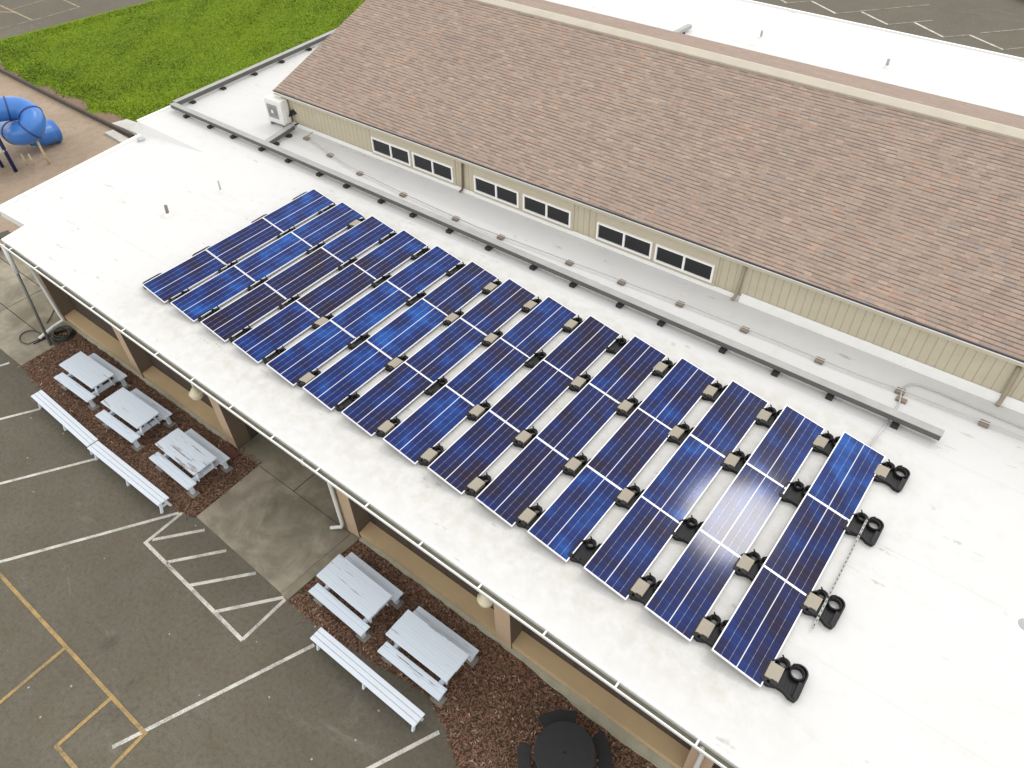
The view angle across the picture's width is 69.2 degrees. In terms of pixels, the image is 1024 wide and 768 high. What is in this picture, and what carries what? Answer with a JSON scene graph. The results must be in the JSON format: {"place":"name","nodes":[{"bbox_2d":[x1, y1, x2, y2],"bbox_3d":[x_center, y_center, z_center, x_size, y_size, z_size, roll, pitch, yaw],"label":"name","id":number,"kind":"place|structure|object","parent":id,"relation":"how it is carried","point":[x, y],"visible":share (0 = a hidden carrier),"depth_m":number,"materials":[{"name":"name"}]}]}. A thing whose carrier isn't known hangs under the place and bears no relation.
{"place":"outdoors","nodes":[
{"label":"outdoors","id":0,"kind":"place"},
{"bbox_2d":[0,259,41,307],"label":"concrete path","id":1,"kind":"structure","parent":0,"point":[12,292],"depth_m":26.44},
{"bbox_2d":[0,308,54,365],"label":"concrete path","id":2,"kind":"structure","parent":0,"point":[13,327],"depth_m":24.40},
{"bbox_2d":[8,290,67,338],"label":"concrete path","id":3,"kind":"structure","parent":0,"point":[24,312],"depth_m":25.42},
{"bbox_2d":[18,327,260,520],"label":"mulch ground","id":4,"kind":"structure","parent":0,"point":[152,438],"depth_m":21.50,"materials":[{"name":"brown wood"}]},
{"bbox_2d":[54,351,131,410],"bbox_3d":[-12.774,-0.178,22.560,1.780,0.756,1.346,27,52,25],"label":"picnic table","id":5,"kind":"object","parent":4,"relation":"on","point":[93,370],"visible":1,"depth_m":22.32,"materials":[{"name":"paint"}]},
{"bbox_2d":[95,387,175,451],"bbox_3d":[-10.878,0.924,21.416,1.780,0.755,1.346,27,52,25],"label":"picnic table","id":6,"kind":"object","parent":4,"relation":"on","point":[136,408],"visible":1,"depth_m":21.18,"materials":[{"name":"paint"}]},
{"bbox_2d":[149,428,232,498],"bbox_3d":[-8.769,2.058,20.232,1.780,0.756,1.346,28,52,26],"label":"picnic table","id":7,"kind":"object","parent":4,"relation":"on","point":[192,452],"visible":1,"depth_m":20.00,"materials":[{"name":"paint"}]},
{"bbox_2d":[0,0,365,121],"bbox_3d":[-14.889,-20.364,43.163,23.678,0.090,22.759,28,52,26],"label":"grass","id":8,"kind":"structure","parent":0,"point":[58,46],"depth_m":42.10,"materials":[{"name":"plant"}]},
{"bbox_2d":[197,466,349,592],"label":"entrance pavement","id":9,"kind":"structure","parent":0,"point":[279,536],"depth_m":19.04,"materials":[{"name":"concrete"}]},
{"bbox_2d":[239,433,314,490],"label":"entrance pavement","id":10,"kind":"structure","parent":0,"point":[284,468],"depth_m":20.56,"materials":[{"name":"concrete"}]},
{"bbox_2d":[294,474,350,532],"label":"entrance pavement","id":11,"kind":"structure","parent":0,"point":[314,490],"depth_m":19.73,"materials":[{"name":"concrete"}]},
{"bbox_2d":[285,540,656,767],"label":"mulch ground","id":12,"kind":"structure","parent":0,"point":[509,725],"depth_m":16.07,"materials":[{"name":"wood"}]},
{"bbox_2d":[308,552,404,643],"bbox_3d":[-3.623,4.880,17.293,1.780,0.757,1.346,29,53,27],"label":"picnic table","id":13,"kind":"object","parent":12,"relation":"on","point":[367,591],"visible":1,"depth_m":17.07,"materials":[{"name":"paint"}]},
{"bbox_2d":[377,606,478,706],"bbox_3d":[-1.828,5.872,16.259,1.780,0.756,1.346,28,52,26],"label":"picnic table","id":14,"kind":"object","parent":12,"relation":"on","point":[442,651],"visible":1,"depth_m":16.03,"materials":[{"name":"paint"}]},
{"bbox_2d":[517,710,611,767],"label":"round table","id":15,"kind":"object","parent":12,"relation":"on","point":[564,740],"visible":1,"depth_m":14.57,"materials":[{"name":"black plastic"}]},
{"bbox_2d":[0,0,1023,767],"bbox_3d":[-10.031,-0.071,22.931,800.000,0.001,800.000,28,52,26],"label":"ground","id":16,"kind":"structure","parent":0,"point":[140,628],"depth_m":17.13,"materials":[{"name":"asphalt"}]},
{"bbox_2d":[0,72,128,247],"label":"playground surface","id":17,"kind":"object","parent":16,"relation":"on","point":[85,138],"depth_m":33.74,"materials":[{"name":"sand"}]},
{"bbox_2d":[0,96,62,165],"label":"tube slide","id":18,"kind":"object","parent":17,"relation":"on","point":[23,122],"visible":1,"depth_m":31.15,"materials":[{"name":"plastic"}]},
{"bbox_2d":[31,390,97,454],"bbox_3d":[-12.899,1.107,21.524,3.180,0.457,0.346,29,53,27],"label":"long bench","id":19,"kind":"object","parent":16,"relation":"on","point":[44,400],"visible":0.88,"depth_m":21.32,"materials":[{"name":"paint"}]},
{"bbox_2d":[0,68,133,137],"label":"timber edging","id":20,"kind":"object","parent":16,"relation":"on","point":[74,107],"visible":0.84,"depth_m":36.64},
{"bbox_2d":[0,572,147,767],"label":"court lines","id":21,"kind":"object","parent":16,"relation":"on","point":[112,697],"visible":1,"depth_m":16.20,"materials":[{"name":"yellow paint"}]},
{"bbox_2d":[87,441,171,513],"bbox_3d":[-10.318,2.512,20.060,3.289,0.457,0.346,27,52,26],"label":"long bench","id":22,"kind":"object","parent":16,"relation":"on","point":[99,450],"visible":1,"depth_m":19.83,"materials":[{"name":"paint"}]},
{"bbox_2d":[0,362,439,767],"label":"parking lines","id":23,"kind":"object","parent":16,"relation":"on","point":[241,638],"visible":1,"depth_m":17.68,"materials":[{"name":"white paint"}]},
{"bbox_2d":[281,533,358,599],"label":"pavement kerb","id":24,"kind":"structure","parent":16,"relation":"on","point":[343,546],"depth_m":18.18,"materials":[{"name":"concrete"}]},
{"bbox_2d":[310,627,424,731],"bbox_3d":[-3.132,6.368,16.039,3.155,0.457,0.346,28,52,26],"label":"long bench","id":25,"kind":"object","parent":16,"relation":"on","point":[323,639],"visible":1,"depth_m":15.83,"materials":[{"name":"paint"}]},
{"bbox_2d":[0,0,1023,767],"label":"school building","id":26,"kind":"structure","parent":16,"relation":"on","point":[846,194],"depth_m":19.06,"materials":[{"name":"white metal"}]},
{"bbox_2d":[217,260,237,273],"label":"ballast tray","id":27,"kind":"object","parent":26,"relation":"on","point":[229,266],"visible":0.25,"depth_m":21.11,"materials":[{"name":"plastic"}]},
{"bbox_2d":[142,250,226,302],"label":"solar panel","id":28,"kind":"object","parent":27,"relation":"on","point":[196,269],"visible":1,"depth_m":20.67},
{"bbox_2d":[247,276,268,290],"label":"ballast tray","id":29,"kind":"object","parent":26,"relation":"on","point":[250,288],"visible":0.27,"depth_m":20.53,"materials":[{"name":"plastic"}]},
{"bbox_2d":[170,265,256,321],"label":"solar panel","id":30,"kind":"object","parent":29,"relation":"on","point":[225,286],"visible":1,"depth_m":20.09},
{"bbox_2d":[234,232,312,282],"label":"solar panel","id":31,"kind":"object","parent":29,"relation":"on","point":[277,255],"visible":1,"depth_m":21.22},
{"bbox_2d":[264,94,298,127],"bbox_3d":[-8.334,-9.889,27.040,1.307,0.980,0.495,17,48,18],"label":"air conditioner","id":32,"kind":"object","parent":26,"relation":"on","point":[277,109],"visible":0.98,"depth_m":26.90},
{"bbox_2d":[276,226,295,238],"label":"ballast tray","id":33,"kind":"object","parent":26,"relation":"on","point":[285,233],"visible":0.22,"depth_m":22.30,"materials":[{"name":"plastic"}]},
{"bbox_2d":[205,218,283,265],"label":"solar panel","id":34,"kind":"object","parent":33,"relation":"on","point":[247,240],"visible":1,"depth_m":21.80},
{"bbox_2d":[262,189,334,232],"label":"solar panel","id":35,"kind":"object","parent":33,"relation":"on","point":[301,209],"visible":1,"depth_m":22.93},
{"bbox_2d":[278,294,299,309],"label":"ballast tray","id":36,"kind":"object","parent":26,"relation":"on","point":[281,306],"visible":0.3,"depth_m":19.95,"materials":[{"name":"plastic"}]},
{"bbox_2d":[200,283,287,341],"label":"solar panel","id":37,"kind":"object","parent":36,"relation":"on","point":[256,304],"visible":1,"depth_m":19.51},
{"bbox_2d":[311,313,333,329],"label":"ballast tray","id":38,"kind":"object","parent":26,"relation":"on","point":[320,321],"visible":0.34,"depth_m":19.27,"materials":[{"name":"concrete"}]},
{"bbox_2d":[232,301,318,363],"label":"solar panel","id":39,"kind":"object","parent":38,"relation":"on","point":[285,325],"visible":1,"depth_m":18.92,"materials":[{"name":"glass"}]},
{"bbox_2d":[296,263,376,317],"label":"solar panel","id":40,"kind":"object","parent":38,"relation":"on","point":[338,290],"visible":1,"depth_m":20.05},
{"bbox_2d":[337,256,357,270],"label":"ballast tray","id":41,"kind":"object","parent":26,"relation":"on","point":[351,261],"visible":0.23,"depth_m":21.13,"materials":[{"name":"plastic"}]},
{"bbox_2d":[264,247,344,300],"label":"solar panel","id":42,"kind":"object","parent":41,"relation":"on","point":[307,272],"visible":1,"depth_m":20.64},
{"bbox_2d":[347,216,364,228],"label":"ballast tray","id":43,"kind":"object","parent":26,"relation":"on","point":[353,223],"visible":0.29,"depth_m":22.51,"materials":[{"name":"concrete"}]},
{"bbox_2d":[291,202,363,247],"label":"solar panel","id":44,"kind":"object","parent":43,"relation":"on","point":[329,223],"visible":1,"depth_m":22.34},
{"bbox_2d":[347,332,369,349],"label":"ballast tray","id":45,"kind":"object","parent":26,"relation":"on","point":[358,342],"visible":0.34,"depth_m":18.78,"materials":[{"name":"plastic"}]},
{"bbox_2d":[266,320,355,386],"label":"solar panel","id":46,"kind":"object","parent":45,"relation":"on","point":[323,344],"visible":1,"depth_m":18.35,"materials":[{"name":"glass"}]},
{"bbox_2d":[371,273,391,287],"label":"ballast tray","id":47,"kind":"object","parent":26,"relation":"on","point":[380,281],"visible":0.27,"depth_m":20.54,"materials":[{"name":"plastic"}]},
{"bbox_2d":[353,230,427,280],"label":"solar panel","id":48,"kind":"object","parent":47,"relation":"on","point":[390,254],"visible":1,"depth_m":21.18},
{"bbox_2d":[378,231,397,243],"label":"ballast tray","id":49,"kind":"object","parent":26,"relation":"on","point":[391,235],"visible":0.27,"depth_m":22.01,"materials":[{"name":"plastic"}]},
{"bbox_2d":[322,216,394,263],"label":"solar panel","id":50,"kind":"object","parent":49,"relation":"on","point":[361,237],"visible":1,"depth_m":21.76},
{"bbox_2d":[374,416,402,437],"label":"ballast tray","id":51,"kind":"object","parent":26,"relation":"on","point":[386,427],"visible":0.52,"depth_m":16.65,"materials":[{"name":"plastic"}]},
{"bbox_2d":[341,362,433,436],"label":"solar panel","id":52,"kind":"object","parent":51,"relation":"on","point":[396,391],"visible":1,"depth_m":17.18,"materials":[{"name":"glass"}]},
{"bbox_2d":[370,136,410,165],"bbox_3d":[-4.061,-7.802,24.888,1.744,0.555,0.047,27,52,26],"label":"window","id":53,"kind":"structure","parent":26,"relation":"in","point":[381,147],"depth_m":24.89,"materials":[{"name":"black glass"}]},
{"bbox_2d":[384,353,408,371],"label":"ballast tray","id":54,"kind":"object","parent":26,"relation":"on","point":[391,365],"visible":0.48,"depth_m":18.12,"materials":[{"name":"plastic"}]},
{"bbox_2d":[302,340,390,410],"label":"solar panel","id":55,"kind":"object","parent":54,"relation":"on","point":[357,368],"visible":1,"depth_m":17.75,"materials":[{"name":"glass"}]},
{"bbox_2d":[366,298,447,358],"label":"solar panel","id":56,"kind":"object","parent":54,"relation":"on","point":[409,328],"visible":1,"depth_m":18.88,"materials":[{"name":"glass"}]},
{"bbox_2d":[405,290,426,305],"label":"ballast tray","id":57,"kind":"object","parent":26,"relation":"on","point":[418,297],"visible":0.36,"depth_m":19.96,"materials":[{"name":"plastic"}]},
{"bbox_2d":[330,280,411,339],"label":"solar panel","id":58,"kind":"object","parent":57,"relation":"on","point":[370,310],"visible":1,"depth_m":19.47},
{"bbox_2d":[387,245,461,298],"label":"solar panel","id":59,"kind":"object","parent":57,"relation":"on","point":[426,270],"visible":1,"depth_m":20.60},
{"bbox_2d":[417,443,445,465],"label":"ballast tray","id":60,"kind":"object","parent":26,"relation":"on","point":[428,456],"visible":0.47,"depth_m":16.06,"materials":[{"name":"plastic"}]},
{"bbox_2d":[383,385,472,464],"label":"solar panel","id":61,"kind":"object","parent":60,"relation":"on","point":[437,417],"visible":1,"depth_m":16.59,"materials":[{"name":"glass"}]},
{"bbox_2d":[411,152,453,182],"bbox_3d":[-2.574,-7.031,24.082,1.723,0.555,0.047,27,52,26],"label":"window","id":62,"kind":"structure","parent":26,"relation":"in","point":[441,170],"depth_m":24.08,"materials":[{"name":"black glass"}]},
{"bbox_2d":[442,309,463,325],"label":"ballast tray","id":63,"kind":"object","parent":26,"relation":"on","point":[451,317],"visible":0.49,"depth_m":19.28,"materials":[{"name":"concrete"}]},
{"bbox_2d":[423,261,497,314],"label":"solar panel","id":64,"kind":"object","parent":63,"relation":"on","point":[459,289],"visible":1,"depth_m":20.02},
{"bbox_2d":[466,400,490,420],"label":"ballast tray","id":65,"kind":"object","parent":26,"relation":"on","point":[477,412],"visible":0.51,"depth_m":16.95,"materials":[{"name":"plastic"}]},
{"bbox_2d":[446,338,529,405],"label":"solar panel","id":66,"kind":"object","parent":65,"relation":"on","point":[489,371],"visible":1,"depth_m":17.72,"materials":[{"name":"glass"}]},
{"bbox_2d":[481,329,504,346],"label":"ballast tray","id":67,"kind":"object","parent":26,"relation":"on","point":[490,339],"visible":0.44,"depth_m":18.70,"materials":[{"name":"concrete"}]},
{"bbox_2d":[404,318,485,383],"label":"solar panel","id":68,"kind":"object","parent":67,"relation":"on","point":[447,349],"visible":1,"depth_m":18.30,"materials":[{"name":"glass"}]},
{"bbox_2d":[473,175,518,207],"bbox_3d":[-0.491,-5.952,22.955,1.735,0.555,0.047,27,52,26],"label":"window","id":69,"kind":"structure","parent":26,"relation":"in","point":[509,196],"depth_m":22.95,"materials":[{"name":"black glass"}]},
{"bbox_2d":[512,426,539,448],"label":"ballast tray","id":70,"kind":"object","parent":26,"relation":"on","point":[523,438],"visible":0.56,"depth_m":16.37,"materials":[{"name":"plastic"}]},
{"bbox_2d":[427,410,518,494],"bbox_3d":[-0.782,1.440,16.054,0.956,0.041,2.056,35,55,18],"label":"solar panel","id":71,"kind":"object","parent":70,"relation":"on","point":[482,445],"visible":1,"depth_m":16.01,"materials":[{"name":"glass"}]},
{"bbox_2d":[489,359,572,431],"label":"solar panel","id":72,"kind":"object","parent":70,"relation":"on","point":[534,394],"visible":1,"depth_m":17.14,"materials":[{"name":"glass"}]},
{"bbox_2d":[520,297,541,312],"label":"ballast tray","id":73,"kind":"object","parent":26,"relation":"on","point":[528,306],"visible":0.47,"depth_m":19.59,"materials":[{"name":"concrete"}]},
{"bbox_2d":[460,278,536,335],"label":"solar panel","id":74,"kind":"object","parent":73,"relation":"on","point":[496,309],"visible":1,"depth_m":19.43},
{"bbox_2d":[523,193,571,227],"bbox_3d":[1.028,-5.164,22.133,1.732,0.555,0.047,27,52,26],"label":"window","id":75,"kind":"structure","parent":26,"relation":"in","point":[538,207],"depth_m":22.13,"materials":[{"name":"black glass"}]},
{"bbox_2d":[170,28,944,440],"bbox_3d":[-3.113,-6.316,23.829,31.060,0.299,11.133,51,65,38],"label":"cable tray","id":76,"kind":"object","parent":26,"relation":"on","point":[774,364],"visible":0.88,"depth_m":20.76,"materials":[{"name":"metal"}]},
{"bbox_2d":[561,315,582,332],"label":"ballast tray","id":77,"kind":"object","parent":26,"relation":"on","point":[570,326],"visible":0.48,"depth_m":19.02,"materials":[{"name":"concrete"}]},
{"bbox_2d":[500,296,577,358],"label":"solar panel","id":78,"kind":"object","parent":77,"relation":"on","point":[537,328],"visible":1,"depth_m":18.85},
{"bbox_2d":[561,453,590,477],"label":"ballast tray","id":79,"kind":"object","parent":26,"relation":"on","point":[574,466],"visible":0.59,"depth_m":15.79,"materials":[{"name":"plastic"}]},
{"bbox_2d":[475,437,567,526],"bbox_3d":[0.257,1.998,15.472,0.956,0.041,2.056,35,55,18],"label":"solar panel","id":80,"kind":"object","parent":79,"relation":"on","point":[529,473],"visible":1,"depth_m":15.43,"materials":[{"name":"glass"}]},
{"bbox_2d":[543,315,620,378],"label":"solar panel","id":81,"kind":"object","parent":26,"relation":"on","point":[580,349],"visible":1,"depth_m":18.27,"materials":[{"name":"glass"}]},
{"bbox_2d":[596,221,652,258],"bbox_3d":[3.156,-4.061,20.980,1.793,0.555,0.047,27,52,26],"label":"window","id":82,"kind":"structure","parent":26,"relation":"in","point":[632,243],"depth_m":20.97,"materials":[{"name":"black glass"}]},
{"bbox_2d":[614,396,641,417],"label":"ballast tray","id":83,"kind":"object","parent":26,"relation":"on","point":[626,408],"visible":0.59,"depth_m":16.97,"materials":[{"name":"plastic"}]},
{"bbox_2d":[536,383,618,460],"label":"solar panel","id":84,"kind":"object","parent":83,"relation":"on","point":[575,425],"visible":1,"depth_m":16.56,"materials":[{"name":"glass"}]},
{"bbox_2d":[589,335,666,402],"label":"solar panel","id":85,"kind":"object","parent":83,"relation":"on","point":[625,372],"visible":1,"depth_m":17.68,"materials":[{"name":"glass"}]},
{"bbox_2d":[587,407,670,490],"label":"solar panel","id":86,"kind":"object","parent":26,"relation":"on","point":[626,452],"visible":1,"depth_m":15.97,"materials":[{"name":"glass"}]},
{"bbox_2d":[614,483,644,509],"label":"ballast tray","id":87,"kind":"object","parent":26,"relation":"on","point":[627,497],"visible":0.62,"depth_m":15.20,"materials":[{"name":"plastic"}]},
{"bbox_2d":[527,465,620,561],"bbox_3d":[1.297,2.556,14.889,0.956,0.040,2.056,35,55,18],"label":"solar panel","id":88,"kind":"object","parent":87,"relation":"on","point":[577,510],"visible":1,"depth_m":14.84,"materials":[{"name":"glass"}]},
{"bbox_2d":[583,496,680,600],"bbox_3d":[2.338,3.110,14.303,0.956,0.042,2.057,35,55,18],"label":"solar panel","id":89,"kind":"object","parent":26,"relation":"on","point":[626,554],"visible":1,"depth_m":14.26,"materials":[{"name":"glass"}]},
{"bbox_2d":[627,573,662,612],"bbox_3d":[2.542,3.804,13.695,0.646,0.188,0.666,28,52,26],"label":"ballast tray","id":90,"kind":"object","parent":26,"relation":"on","point":[643,590],"visible":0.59,"depth_m":13.73,"materials":[{"name":"plastic"}]},
{"bbox_2d":[303,132,1023,437],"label":"conduit","id":91,"kind":"object","parent":26,"relation":"on","point":[821,361],"visible":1,"depth_m":19.54,"materials":[{"name":"metal"}]},
{"bbox_2d":[654,244,714,282],"bbox_3d":[4.659,-3.283,20.167,1.753,0.555,0.047,27,52,26],"label":"window","id":92,"kind":"structure","parent":26,"relation":"in","point":[687,264],"depth_m":20.16,"materials":[{"name":"black glass"}]},
{"bbox_2d":[692,612,728,647],"bbox_3d":[3.597,4.360,13.115,0.646,0.188,0.666,27,52,25],"label":"ballast tray","id":93,"kind":"object","parent":26,"relation":"on","point":[708,631],"visible":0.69,"depth_m":13.14,"materials":[{"name":"plastic"}]},
{"bbox_2d":[700,380,727,402],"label":"ballast tray","id":94,"kind":"object","parent":26,"relation":"on","point":[712,393],"visible":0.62,"depth_m":17.25,"materials":[{"name":"plastic"}]},
{"bbox_2d":[638,358,715,429],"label":"solar panel","id":95,"kind":"object","parent":94,"relation":"on","point":[672,398],"visible":1,"depth_m":17.10,"materials":[{"name":"glass"}]},
{"bbox_2d":[721,448,750,474],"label":"ballast tray","id":96,"kind":"object","parent":26,"relation":"on","point":[733,462],"visible":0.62,"depth_m":15.79,"materials":[{"name":"plastic"}]},
{"bbox_2d":[641,434,724,523],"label":"solar panel","id":97,"kind":"object","parent":96,"relation":"on","point":[677,487],"visible":1,"depth_m":15.39,"materials":[{"name":"glass"}]},
{"bbox_2d":[690,380,768,457],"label":"solar panel","id":98,"kind":"object","parent":96,"relation":"on","point":[725,424],"visible":1,"depth_m":16.52,"materials":[{"name":"glass"}]},
{"bbox_2d":[733,549,767,581],"bbox_3d":[4.587,3.433,14.009,0.646,0.188,0.666,29,52,27],"label":"ballast tray","id":99,"kind":"object","parent":26,"relation":"on","point":[748,566],"visible":0.67,"depth_m":14.04,"materials":[{"name":"plastic"}]},
{"bbox_2d":[644,529,740,641],"bbox_3d":[3.377,3.671,13.723,0.956,0.041,2.057,35,55,18],"label":"solar panel","id":100,"kind":"object","parent":99,"relation":"on","point":[686,595],"visible":1,"depth_m":13.67,"materials":[{"name":"glass"}]},
{"bbox_2d":[711,565,807,686],"bbox_3d":[4.417,4.229,13.142,0.956,0.041,2.057,35,55,18],"label":"solar panel","id":101,"kind":"object","parent":26,"relation":"on","point":[753,637],"visible":1,"depth_m":13.09,"materials":[{"name":"glass"}]},
{"bbox_2d":[761,655,808,702],"bbox_3d":[4.615,4.915,12.536,0.646,0.188,0.666,27,52,25],"label":"ballast tray","id":102,"kind":"object","parent":26,"relation":"on","point":[785,682],"visible":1,"depth_m":12.52,"materials":[{"name":"plastic"}]},
{"bbox_2d":[779,479,810,507],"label":"ballast tray","id":103,"kind":"object","parent":26,"relation":"on","point":[793,494],"visible":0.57,"depth_m":15.24,"materials":[{"name":"plastic"}]},
{"bbox_2d":[700,463,786,556],"bbox_3d":[4.639,2.498,14.854,0.956,0.040,2.057,35,55,18],"label":"solar panel","id":104,"kind":"object","parent":103,"relation":"on","point":[740,514],"visible":1,"depth_m":14.81,"materials":[{"name":"glass"}]},
{"bbox_2d":[746,405,824,488],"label":"solar panel","id":105,"kind":"object","parent":103,"relation":"on","point":[781,452],"visible":1,"depth_m":15.93,"materials":[{"name":"glass"}]},
{"bbox_2d":[800,587,845,629],"bbox_3d":[5.630,3.994,13.425,0.646,0.188,0.666,29,53,27],"label":"ballast tray","id":106,"kind":"object","parent":26,"relation":"on","point":[813,605],"visible":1,"depth_m":13.41,"materials":[{"name":"plastic"}]},
{"bbox_2d":[843,510,883,546],"bbox_3d":[6.915,2.783,14.595,0.646,0.188,0.666,28,52,26],"label":"ballast tray","id":107,"kind":"object","parent":26,"relation":"on","point":[869,535],"visible":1,"depth_m":14.59,"materials":[{"name":"plastic"}]},
{"bbox_2d":[762,493,849,594],"bbox_3d":[5.679,3.058,14.274,0.956,0.040,2.057,35,55,18],"label":"solar panel","id":108,"kind":"object","parent":107,"relation":"on","point":[803,549],"visible":1,"depth_m":14.23,"materials":[{"name":"glass"}]},
{"bbox_2d":[807,431,885,520],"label":"solar panel","id":109,"kind":"object","parent":107,"relation":"on","point":[842,482],"visible":1,"depth_m":15.35,"materials":[{"name":"glass"}]},
{"bbox_2d":[872,459,909,492],"bbox_3d":[7.902,1.865,15.481,0.646,0.188,0.666,29,53,27],"label":"ballast tray","id":110,"kind":"object","parent":26,"relation":"on","point":[891,478],"visible":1,"depth_m":15.47,"materials":[{"name":"plastic"}]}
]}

